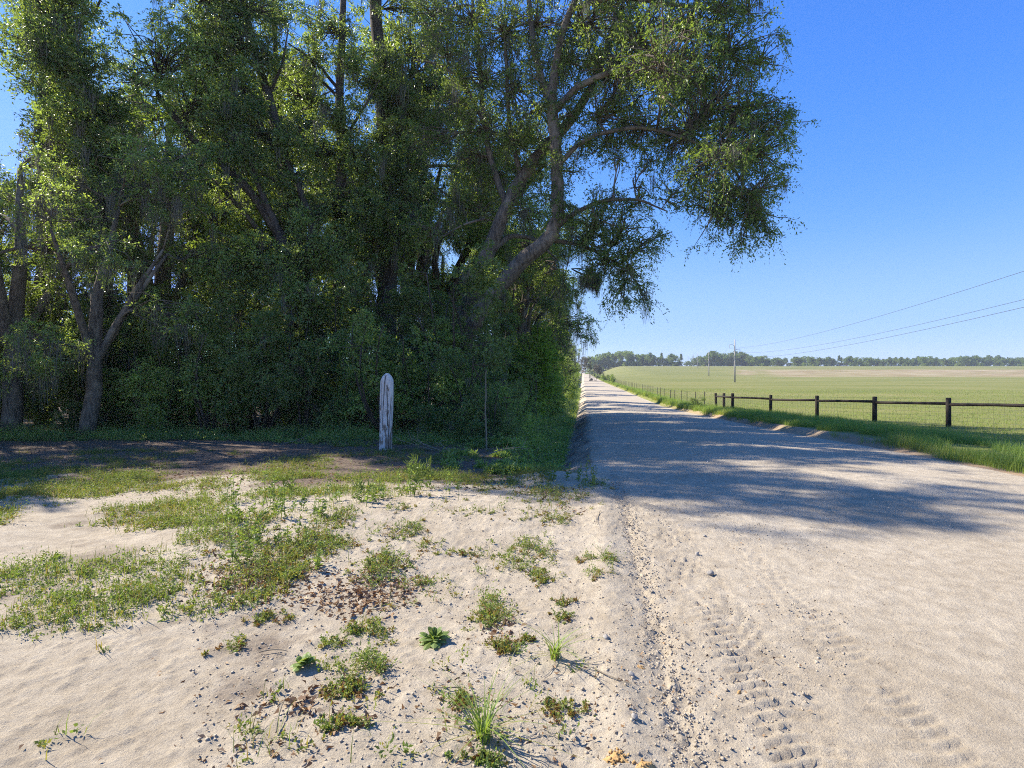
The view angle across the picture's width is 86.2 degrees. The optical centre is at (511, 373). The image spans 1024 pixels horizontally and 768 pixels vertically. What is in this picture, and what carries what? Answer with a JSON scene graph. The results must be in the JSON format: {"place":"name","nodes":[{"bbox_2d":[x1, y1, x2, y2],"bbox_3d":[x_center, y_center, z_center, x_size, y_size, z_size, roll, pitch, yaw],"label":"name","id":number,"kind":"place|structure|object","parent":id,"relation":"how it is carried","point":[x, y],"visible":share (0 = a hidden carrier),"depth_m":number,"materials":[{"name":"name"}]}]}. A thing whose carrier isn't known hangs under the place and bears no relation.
{"place":"outdoors","nodes":[
{"label":"outdoors","id":0,"kind":"place"},
{"bbox_2d":[0,373,674,767],"bbox_3d":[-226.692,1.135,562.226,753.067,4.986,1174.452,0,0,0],"label":"ground","id":1,"kind":"structure","parent":0,"point":[132,703],"depth_m":3.41,"materials":[{"name":"beige sand"}]},
{"bbox_2d":[0,159,34,312],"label":"roadside tree","id":2,"kind":"object","parent":1,"relation":"on","point":[2,230],"visible":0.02,"depth_m":30.37,"materials":[{"name":"green plant"}]},
{"bbox_2d":[0,324,76,428],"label":"thicket shrub","id":3,"kind":"object","parent":1,"relation":"on","point":[26,404],"visible":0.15,"depth_m":17.44,"materials":[{"name":"green plant"}]},
{"bbox_2d":[0,290,83,423],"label":"thicket shrub","id":4,"kind":"object","parent":1,"relation":"on","point":[34,421],"visible":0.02,"depth_m":20.02,"materials":[{"name":"green plant"}]},
{"bbox_2d":[0,0,137,424],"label":"broadleaf tree","id":5,"kind":"object","parent":1,"relation":"on","point":[30,112],"visible":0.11,"depth_m":20.27,"materials":[{"name":"green plant"}]},
{"bbox_2d":[0,0,153,425],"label":"broadleaf tree","id":6,"kind":"object","parent":1,"relation":"on","point":[53,56],"visible":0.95,"depth_m":16.21,"materials":[{"name":"green plant"}]},
{"bbox_2d":[0,153,153,417],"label":"roadside tree","id":7,"kind":"object","parent":1,"relation":"on","point":[8,267],"visible":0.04,"depth_m":23.27,"materials":[{"name":"green plant"}]},
{"bbox_2d":[6,280,157,428],"bbox_3d":[-14.184,-0.594,18.429,4.873,5.125,4.941,0,0,27],"label":"thicket shrub","id":8,"kind":"object","parent":1,"relation":"on","point":[35,410],"visible":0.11,"depth_m":17.62,"materials":[{"name":"green plant"}]},
{"bbox_2d":[0,110,164,435],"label":"roadside tree","id":9,"kind":"object","parent":1,"relation":"on","point":[13,305],"visible":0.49,"depth_m":16.73,"materials":[{"name":"green plant"}]},
{"bbox_2d":[35,345,150,432],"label":"thicket shrub","id":10,"kind":"object","parent":1,"relation":"on","point":[117,419],"visible":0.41,"depth_m":16.82,"materials":[{"name":"green plant"}]},
{"bbox_2d":[0,127,228,436],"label":"roadside tree","id":11,"kind":"object","parent":1,"relation":"on","point":[95,346],"visible":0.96,"depth_m":15.66,"materials":[{"name":"green plant"}]},
{"bbox_2d":[40,309,195,415],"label":"thicket shrub","id":12,"kind":"object","parent":1,"relation":"on","point":[110,375],"visible":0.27,"depth_m":17.38,"materials":[{"name":"green plant"}]},
{"bbox_2d":[56,266,197,424],"bbox_3d":[-14.107,-0.959,20.491,5.624,5.914,5.702,0,0,-22],"label":"thicket shrub","id":13,"kind":"object","parent":1,"relation":"on","point":[159,302],"visible":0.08,"depth_m":20.38,"materials":[{"name":"green plant"}]},
{"bbox_2d":[88,35,179,341],"bbox_3d":[-21.535,-7.936,29.801,5.680,20.305,6.546,0,0,6],"label":"broadleaf tree","id":14,"kind":"object","parent":1,"relation":"on","point":[142,86],"visible":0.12,"depth_m":29.79,"materials":[{"name":"green plant"}]},
{"bbox_2d":[0,57,289,415],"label":"roadside tree","id":15,"kind":"object","parent":1,"relation":"on","point":[161,278],"visible":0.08,"depth_m":24.65,"materials":[{"name":"green plant"}]},
{"bbox_2d":[76,305,213,426],"bbox_3d":[-12.357,-0.142,18.759,4.439,4.269,3.693,0,0,-30],"label":"thicket shrub","id":16,"kind":"object","parent":1,"relation":"on","point":[181,346],"visible":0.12,"depth_m":18.73,"materials":[{"name":"green plant"}]},
{"bbox_2d":[108,348,199,432],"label":"thicket shrub","id":17,"kind":"object","parent":1,"relation":"on","point":[136,379],"visible":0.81,"depth_m":16.21,"materials":[{"name":"green plant"}]},
{"bbox_2d":[136,287,227,413],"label":"thicket shrub","id":18,"kind":"object","parent":1,"relation":"on","point":[172,312],"visible":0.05,"depth_m":20.79,"materials":[{"name":"green plant"}]},
{"bbox_2d":[134,344,253,429],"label":"thicket shrub","id":19,"kind":"object","parent":1,"relation":"on","point":[180,401],"visible":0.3,"depth_m":17.26,"materials":[{"name":"green plant"}]},
{"bbox_2d":[157,0,247,365],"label":"broadleaf tree","id":20,"kind":"object","parent":1,"relation":"on","point":[198,223],"visible":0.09,"depth_m":26.27,"materials":[{"name":"green plant"}]},
{"bbox_2d":[88,2,348,425],"bbox_3d":[-9.107,-4.863,18.378,7.830,13.765,4.811,0,0,0],"label":"broadleaf tree","id":21,"kind":"object","parent":1,"relation":"on","point":[283,259],"visible":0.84,"depth_m":17.73,"materials":[{"name":"green plant"}]},
{"bbox_2d":[201,632,247,655],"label":"weed patch","id":22,"kind":"object","parent":1,"relation":"on","point":[229,646],"visible":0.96,"depth_m":3.26,"materials":[{"name":"green plant"}]},
{"bbox_2d":[162,311,297,432],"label":"thicket shrub","id":23,"kind":"object","parent":1,"relation":"on","point":[201,388],"visible":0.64,"depth_m":16.34,"materials":[{"name":"green plant"}]},
{"bbox_2d":[97,57,379,355],"bbox_3d":[-11.898,-7.864,28.128,11.593,20.256,16.978,0,0,0],"label":"roadside tree","id":24,"kind":"object","parent":1,"relation":"on","point":[146,117],"visible":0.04,"depth_m":23.06,"materials":[{"name":"green plant"}]},
{"bbox_2d":[187,509,292,556],"bbox_3d":[-2.559,1.550,5.246,0.823,0.360,1.058,0,0,0],"label":"weed patch","id":25,"kind":"object","parent":1,"relation":"on","point":[247,530],"visible":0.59,"depth_m":5.22,"materials":[{"name":"green plant"}]},
{"bbox_2d":[138,0,342,426],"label":"broadleaf tree","id":26,"kind":"object","parent":1,"relation":"on","point":[234,53],"visible":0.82,"depth_m":18.62,"materials":[{"name":"green plant"}]},
{"bbox_2d":[225,526,257,561],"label":"tall weed","id":27,"kind":"object","parent":1,"relation":"on","point":[232,555],"visible":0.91,"depth_m":4.65,"materials":[{"name":"green plant"}]},
{"bbox_2d":[168,257,332,430],"bbox_3d":[-8.944,-0.988,19.555,5.692,5.986,5.771,0,0,-27],"label":"thicket shrub","id":28,"kind":"object","parent":1,"relation":"on","point":[242,301],"visible":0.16,"depth_m":18.63,"materials":[{"name":"green plant"}]},
{"bbox_2d":[239,512,269,543],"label":"tall weed","id":29,"kind":"object","parent":1,"relation":"on","point":[258,531],"visible":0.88,"depth_m":5.09,"materials":[{"name":"green plant"}]},
{"bbox_2d":[198,539,313,609],"bbox_3d":[-2.051,1.616,4.446,0.745,0.296,1.354,0,0,14],"label":"weed patch","id":30,"kind":"object","parent":1,"relation":"on","point":[243,570],"visible":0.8,"depth_m":4.32,"materials":[{"name":"green plant"}]},
{"bbox_2d":[217,309,313,429],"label":"thicket shrub","id":31,"kind":"object","parent":1,"relation":"on","point":[249,338],"visible":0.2,"depth_m":16.45,"materials":[{"name":"green plant"}]},
{"bbox_2d":[241,606,295,626],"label":"weed patch","id":32,"kind":"object","parent":1,"relation":"on","point":[263,615],"visible":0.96,"depth_m":3.62,"materials":[{"name":"green plant"}]},
{"bbox_2d":[196,289,344,434],"bbox_3d":[-7.194,-0.377,16.379,4.438,4.603,4.377,0,0,-24],"label":"thicket shrub","id":33,"kind":"object","parent":1,"relation":"on","point":[252,375],"visible":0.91,"depth_m":16.00,"materials":[{"name":"green plant"}]},
{"bbox_2d":[0,414,543,460],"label":"undergrowth","id":34,"kind":"object","parent":1,"relation":"on","point":[54,435],"visible":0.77,"depth_m":14.78,"materials":[{"name":"green plant"}]},
{"bbox_2d":[210,0,335,416],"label":"broadleaf tree","id":35,"kind":"object","parent":1,"relation":"on","point":[286,90],"visible":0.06,"depth_m":25.04,"materials":[{"name":"green plant"}]},
{"bbox_2d":[256,557,318,592],"bbox_3d":[-1.821,1.639,4.266,0.549,0.343,0.556,0,0,0],"label":"weed patch","id":36,"kind":"object","parent":1,"relation":"on","point":[283,570],"visible":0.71,"depth_m":4.33,"materials":[{"name":"green plant"}]},
{"bbox_2d":[218,277,363,407],"bbox_3d":[-9.164,-1.006,23.864,5.907,6.127,5.827,0,0,3],"label":"thicket shrub","id":37,"kind":"object","parent":1,"relation":"on","point":[248,305],"visible":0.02,"depth_m":22.32,"materials":[{"name":"green plant"}]},
{"bbox_2d":[240,522,355,564],"bbox_3d":[-1.940,1.573,5.048,0.858,0.316,1.069,0,0,0],"label":"weed patch","id":38,"kind":"object","parent":1,"relation":"on","point":[298,541],"visible":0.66,"depth_m":5.01,"materials":[{"name":"green plant"}]},
{"bbox_2d":[0,443,605,767],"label":"ground cover","id":39,"kind":"object","parent":1,"relation":"on","point":[134,480],"visible":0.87,"depth_m":5.65,"materials":[{"name":"green plant"}]},
{"bbox_2d":[290,652,316,671],"bbox_3d":[-1.172,1.608,3.060,0.130,0.076,0.146,0,0,12],"label":"leaf rosette","id":40,"kind":"object","parent":1,"relation":"on","point":[306,658],"visible":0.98,"depth_m":3.05,"materials":[{"name":"green plant"}]},
{"bbox_2d":[267,336,355,434],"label":"thicket shrub","id":41,"kind":"object","parent":1,"relation":"on","point":[301,360],"visible":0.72,"depth_m":15.97,"materials":[{"name":"green plant"}]},
{"bbox_2d":[275,324,348,426],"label":"thicket shrub","id":42,"kind":"object","parent":1,"relation":"on","point":[295,333],"visible":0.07,"depth_m":18.30,"materials":[{"name":"green plant"}]},
{"bbox_2d":[292,510,365,528],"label":"weed patch","id":43,"kind":"object","parent":1,"relation":"on","point":[345,519],"visible":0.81,"depth_m":5.75,"materials":[{"name":"green plant"}]},
{"bbox_2d":[254,0,406,387],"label":"broadleaf tree","id":44,"kind":"object","parent":1,"relation":"on","point":[353,159],"visible":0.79,"depth_m":20.26,"materials":[{"name":"green plant"}]},
{"bbox_2d":[317,629,352,651],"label":"weed patch","id":45,"kind":"object","parent":1,"relation":"on","point":[324,641],"visible":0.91,"depth_m":3.30,"materials":[{"name":"green plant"}]},
{"bbox_2d":[313,534,361,554],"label":"weed patch","id":46,"kind":"object","parent":1,"relation":"on","point":[338,540],"visible":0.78,"depth_m":5.00,"materials":[{"name":"green plant"}]},
{"bbox_2d":[313,707,374,736],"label":"weed patch","id":47,"kind":"object","parent":1,"relation":"on","point":[339,723],"visible":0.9,"depth_m":2.53,"materials":[{"name":"green plant"}]},
{"bbox_2d":[318,674,370,704],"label":"weed patch","id":48,"kind":"object","parent":1,"relation":"on","point":[347,694],"visible":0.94,"depth_m":2.82,"materials":[{"name":"green plant"}]},
{"bbox_2d":[322,170,377,346],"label":"broadleaf tree","id":49,"kind":"object","parent":1,"relation":"on","point":[365,290],"visible":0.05,"depth_m":30.04,"materials":[{"name":"green plant"}]},
{"bbox_2d":[318,641,383,684],"bbox_3d":[-0.891,1.678,3.050,0.403,0.333,0.538,0,0,0],"label":"weed patch","id":50,"kind":"object","parent":1,"relation":"on","point":[357,660],"visible":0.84,"depth_m":3.03,"materials":[{"name":"green plant"}]},
{"bbox_2d":[313,358,399,434],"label":"thicket shrub","id":51,"kind":"object","parent":1,"relation":"on","point":[349,404],"visible":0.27,"depth_m":16.01,"materials":[{"name":"green plant"}]},
{"bbox_2d":[340,612,397,645],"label":"weed patch","id":52,"kind":"object","parent":1,"relation":"on","point":[377,623],"visible":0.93,"depth_m":3.47,"materials":[{"name":"green plant"}]},
{"bbox_2d":[317,305,425,431],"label":"thicket shrub","id":53,"kind":"object","parent":1,"relation":"on","point":[372,364],"visible":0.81,"depth_m":15.56,"materials":[{"name":"green plant"}]},
{"bbox_2d":[300,254,447,427],"bbox_3d":[-4.608,-0.989,18.908,5.629,5.919,5.706,0,0,-8],"label":"thicket shrub","id":54,"kind":"object","parent":1,"relation":"on","point":[348,298],"visible":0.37,"depth_m":18.24,"materials":[{"name":"green plant"}]},
{"bbox_2d":[353,643,401,679],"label":"weed patch","id":55,"kind":"object","parent":1,"relation":"on","point":[379,661],"visible":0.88,"depth_m":3.03,"materials":[{"name":"green plant"}]},
{"bbox_2d":[343,544,424,590],"bbox_3d":[-1.045,1.596,4.516,0.617,0.266,0.923,0,0,0],"label":"weed patch","id":56,"kind":"object","parent":1,"relation":"on","point":[388,560],"visible":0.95,"depth_m":4.50,"materials":[{"name":"green plant"}]},
{"bbox_2d":[379,373,393,449],"bbox_3d":[-2.912,1.001,12.652,0.330,2.014,0.214,1,0,-4],"label":"wooden post","id":57,"kind":"object","parent":1,"relation":"on","point":[386,401],"visible":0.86,"depth_m":12.56,"materials":[{"name":"grey wood"}]},
{"bbox_2d":[334,0,443,344],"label":"broadleaf tree","id":58,"kind":"object","parent":1,"relation":"on","point":[383,101],"visible":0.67,"depth_m":21.57,"materials":[{"name":"green plant"}]},
{"bbox_2d":[326,275,452,402],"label":"thicket shrub","id":59,"kind":"object","parent":1,"relation":"on","point":[435,296],"visible":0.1,"depth_m":21.79,"materials":[{"name":"green plant"}]},
{"bbox_2d":[265,0,539,411],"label":"roadside tree","id":60,"kind":"object","parent":1,"relation":"on","point":[421,267],"visible":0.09,"depth_m":24.82,"materials":[{"name":"green plant"}]},
{"bbox_2d":[378,516,428,547],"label":"weed patch","id":61,"kind":"object","parent":1,"relation":"on","point":[415,527],"visible":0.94,"depth_m":5.45,"materials":[{"name":"green plant"}]},
{"bbox_2d":[403,454,424,496],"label":"tall weed","id":62,"kind":"object","parent":1,"relation":"on","point":[416,478],"visible":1,"depth_m":6.89,"materials":[{"name":"green plant"}]},
{"bbox_2d":[369,14,472,329],"bbox_3d":[-4.128,-7.065,25.811,5.164,18.459,5.950,0,0,-20],"label":"broadleaf tree","id":63,"kind":"object","parent":1,"relation":"on","point":[428,88],"visible":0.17,"depth_m":24.91,"materials":[{"name":"green plant"}]},
{"bbox_2d":[368,352,482,434],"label":"thicket shrub","id":64,"kind":"object","parent":1,"relation":"on","point":[438,388],"visible":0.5,"depth_m":15.74,"materials":[{"name":"green plant"}]},
{"bbox_2d":[379,312,474,428],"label":"thicket shrub","id":65,"kind":"object","parent":1,"relation":"on","point":[444,337],"visible":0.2,"depth_m":17.58,"materials":[{"name":"green plant"}]},
{"bbox_2d":[419,626,449,649],"bbox_3d":[-0.476,1.604,3.342,0.204,0.101,0.227,0,0,0],"label":"leaf rosette","id":66,"kind":"object","parent":1,"relation":"on","point":[433,637],"visible":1,"depth_m":3.32,"materials":[{"name":"green plant"}]},
{"bbox_2d":[356,235,523,415],"bbox_3d":[-2.455,-1.021,18.089,5.711,6.006,5.790,0,0,6],"label":"thicket shrub","id":67,"kind":"object","parent":1,"relation":"on","point":[421,298],"visible":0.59,"depth_m":17.24,"materials":[{"name":"green plant"}]},
{"bbox_2d":[0,434,920,767],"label":"leaf litter","id":68,"kind":"object","parent":1,"relation":"on","point":[364,598],"visible":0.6,"depth_m":3.90,"materials":[{"name":"brown plant"}]},
{"bbox_2d":[445,686,483,711],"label":"weed patch","id":69,"kind":"object","parent":1,"relation":"on","point":[459,696],"visible":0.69,"depth_m":2.71,"materials":[{"name":"green plant"}]},
{"bbox_2d":[410,334,528,442],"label":"thicket shrub","id":70,"kind":"object","parent":1,"relation":"on","point":[451,420],"visible":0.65,"depth_m":14.96,"materials":[{"name":"green plant"}]},
{"bbox_2d":[444,746,508,767],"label":"weed patch","id":71,"kind":"object","parent":1,"relation":"on","point":[486,760],"visible":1,"depth_m":2.32,"materials":[{"name":"green plant"}]},
{"bbox_2d":[442,104,517,408],"bbox_3d":[-2.045,-6.767,31.949,5.144,18.121,4.323,0,0,-31],"label":"broadleaf tree","id":72,"kind":"object","parent":1,"relation":"on","point":[469,200],"visible":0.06,"depth_m":31.14,"materials":[{"name":"green plant"}]},
{"bbox_2d":[369,657,591,767],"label":"grass tuft","id":73,"kind":"object","parent":1,"relation":"on","point":[482,732],"visible":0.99,"depth_m":2.46,"materials":[{"name":"green plant"}]},
{"bbox_2d":[419,299,542,414],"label":"thicket shrub","id":74,"kind":"object","parent":1,"relation":"on","point":[510,317],"visible":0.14,"depth_m":22.15,"materials":[{"name":"green plant"}]},
{"bbox_2d":[403,387,581,474],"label":"ditch weeds","id":75,"kind":"object","parent":1,"relation":"on","point":[557,448],"visible":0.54,"depth_m":13.54,"materials":[{"name":"green plant"}]},
{"bbox_2d":[410,111,576,339],"bbox_3d":[-1.282,-5.375,26.779,8.614,15.141,5.292,0,0,14],"label":"broadleaf tree","id":76,"kind":"object","parent":1,"relation":"on","point":[465,251],"visible":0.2,"depth_m":26.37,"materials":[{"name":"green plant"}]},
{"bbox_2d":[461,594,525,630],"bbox_3d":[-0.151,1.629,3.674,0.454,0.255,0.439,0,0,-17],"label":"weed patch","id":77,"kind":"object","parent":1,"relation":"on","point":[485,611],"visible":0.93,"depth_m":3.65,"materials":[{"name":"green plant"}]},
{"bbox_2d":[461,380,528,441],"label":"thicket shrub","id":78,"kind":"object","parent":1,"relation":"on","point":[509,423],"visible":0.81,"depth_m":13.96,"materials":[{"name":"green plant"}]},
{"bbox_2d":[482,634,520,655],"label":"weed patch","id":79,"kind":"object","parent":1,"relation":"on","point":[503,645],"visible":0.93,"depth_m":3.24,"materials":[{"name":"green plant"}]},
{"bbox_2d":[473,377,532,432],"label":"thicket shrub","id":80,"kind":"object","parent":1,"relation":"on","point":[509,401],"visible":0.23,"depth_m":15.40,"materials":[{"name":"green plant"}]},
{"bbox_2d":[445,226,575,376],"bbox_3d":[0.096,-2.850,28.700,6.730,9.948,7.859,0,0,-30],"label":"roadside tree","id":81,"kind":"object","parent":1,"relation":"on","point":[543,304],"visible":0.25,"depth_m":28.01,"materials":[{"name":"green plant"}]},
{"bbox_2d":[489,378,543,430],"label":"thicket shrub","id":82,"kind":"object","parent":1,"relation":"on","point":[531,407],"visible":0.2,"depth_m":18.19,"materials":[{"name":"green plant"}]},
{"bbox_2d":[389,0,655,422],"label":"leaning oak","id":83,"kind":"object","parent":1,"relation":"on","point":[511,199],"visible":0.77,"depth_m":19.94,"materials":[{"name":"green plant"}]},
{"bbox_2d":[493,318,567,415],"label":"bright shrub","id":84,"kind":"object","parent":1,"relation":"on","point":[541,348],"visible":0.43,"depth_m":23.31,"materials":[{"name":"green plant"}]},
{"bbox_2d":[502,530,558,568],"bbox_3d":[0.173,1.637,4.962,0.524,0.300,0.911,0,0,0],"label":"weed patch","id":85,"kind":"object","parent":1,"relation":"on","point":[526,546],"visible":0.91,"depth_m":4.95,"materials":[{"name":"green plant"}]},
{"bbox_2d":[483,247,585,365],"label":"roadside tree","id":86,"kind":"object","parent":1,"relation":"on","point":[530,316],"visible":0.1,"depth_m":33.10,"materials":[{"name":"green plant"}]},
{"bbox_2d":[523,566,554,587],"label":"weed patch","id":87,"kind":"object","parent":1,"relation":"on","point":[538,574],"visible":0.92,"depth_m":4.38,"materials":[{"name":"green plant"}]},
{"bbox_2d":[511,368,570,418],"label":"thicket shrub","id":88,"kind":"object","parent":1,"relation":"on","point":[555,408],"visible":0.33,"depth_m":27.03,"materials":[{"name":"green plant"}]},
{"bbox_2d":[504,226,583,370],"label":"roadside tree","id":89,"kind":"object","parent":1,"relation":"on","point":[532,318],"visible":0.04,"depth_m":34.68,"materials":[{"name":"green plant"}]},
{"bbox_2d":[522,509,573,526],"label":"weed patch","id":90,"kind":"object","parent":1,"relation":"on","point":[557,517],"visible":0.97,"depth_m":5.82,"materials":[{"name":"green plant"}]},
{"bbox_2d":[495,198,604,354],"bbox_3d":[1.159,-3.724,30.054,7.992,11.814,9.333,0,0,-17],"label":"roadside tree","id":91,"kind":"object","parent":1,"relation":"on","point":[578,329],"visible":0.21,"depth_m":29.45,"materials":[{"name":"green plant"}]},
{"bbox_2d":[514,480,589,502],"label":"weed patch","id":92,"kind":"object","parent":1,"relation":"on","point":[549,490],"visible":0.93,"depth_m":7.17,"materials":[{"name":"green plant"}]},
{"bbox_2d":[516,617,599,666],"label":"grass tuft","id":93,"kind":"object","parent":1,"relation":"on","point":[554,651],"visible":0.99,"depth_m":3.14,"materials":[{"name":"green plant"}]},
{"bbox_2d":[539,696,590,723],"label":"weed patch","id":94,"kind":"object","parent":1,"relation":"on","point":[572,712],"visible":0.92,"depth_m":2.67,"materials":[{"name":"green plant"}]},
{"bbox_2d":[573,354,604,382],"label":"bare tree","id":95,"kind":"object","parent":1,"relation":"on","point":[597,368],"visible":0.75,"depth_m":204.35,"materials":[{"name":"plant"}]},
{"bbox_2d":[602,747,629,765],"bbox_3d":[0.438,1.622,2.317,0.126,0.036,0.094,0,0,0],"label":"clay lump","id":96,"kind":"object","parent":1,"relation":"on","point":[619,757],"visible":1,"depth_m":2.31,"materials":[{"name":"beige soil"}]},
{"bbox_2d":[440,0,820,424],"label":"leaning oak","id":97,"kind":"object","parent":1,"relation":"on","point":[675,76],"visible":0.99,"depth_m":17.14,"materials":[{"name":"green plant"}]},
{"bbox_2d":[571,267,601,298],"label":"moss clump","id":98,"kind":"object","parent":97,"relation":"hanging from","point":[587,287],"visible":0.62,"depth_m":20.74,"materials":[{"name":"green plant"}]},
{"bbox_2d":[0,0,1023,372],"label":"sky","id":99,"kind":"structure","parent":0,"point":[911,176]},
{"bbox_2d":[184,471,861,767],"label":"gravel","id":100,"kind":"structure","parent":0,"point":[632,720],"depth_m":2.97,"materials":[{"name":"grey gravel"}]},
{"bbox_2d":[583,373,1023,767],"bbox_3d":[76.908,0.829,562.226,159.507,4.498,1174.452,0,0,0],"label":"road","id":101,"kind":"structure","parent":0,"point":[950,694],"depth_m":4.14,"materials":[{"name":"soil"}]},
{"bbox_2d":[590,366,1023,476],"bbox_3d":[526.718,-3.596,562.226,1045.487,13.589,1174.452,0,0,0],"label":"pasture","id":102,"kind":"structure","parent":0,"point":[972,380],"depth_m":114.94,"materials":[{"name":"green plant"}]},
{"bbox_2d":[599,378,1023,473],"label":"roadside grass","id":103,"kind":"structure","parent":102,"relation":"on","point":[921,439],"depth_m":14.67,"materials":[{"name":"green plant"}]},
{"bbox_2d":[714,393,1023,429],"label":"wooden fence","id":104,"kind":"object","parent":102,"relation":"on","point":[875,402],"visible":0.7,"depth_m":23.91,"materials":[{"name":"brown wood"}]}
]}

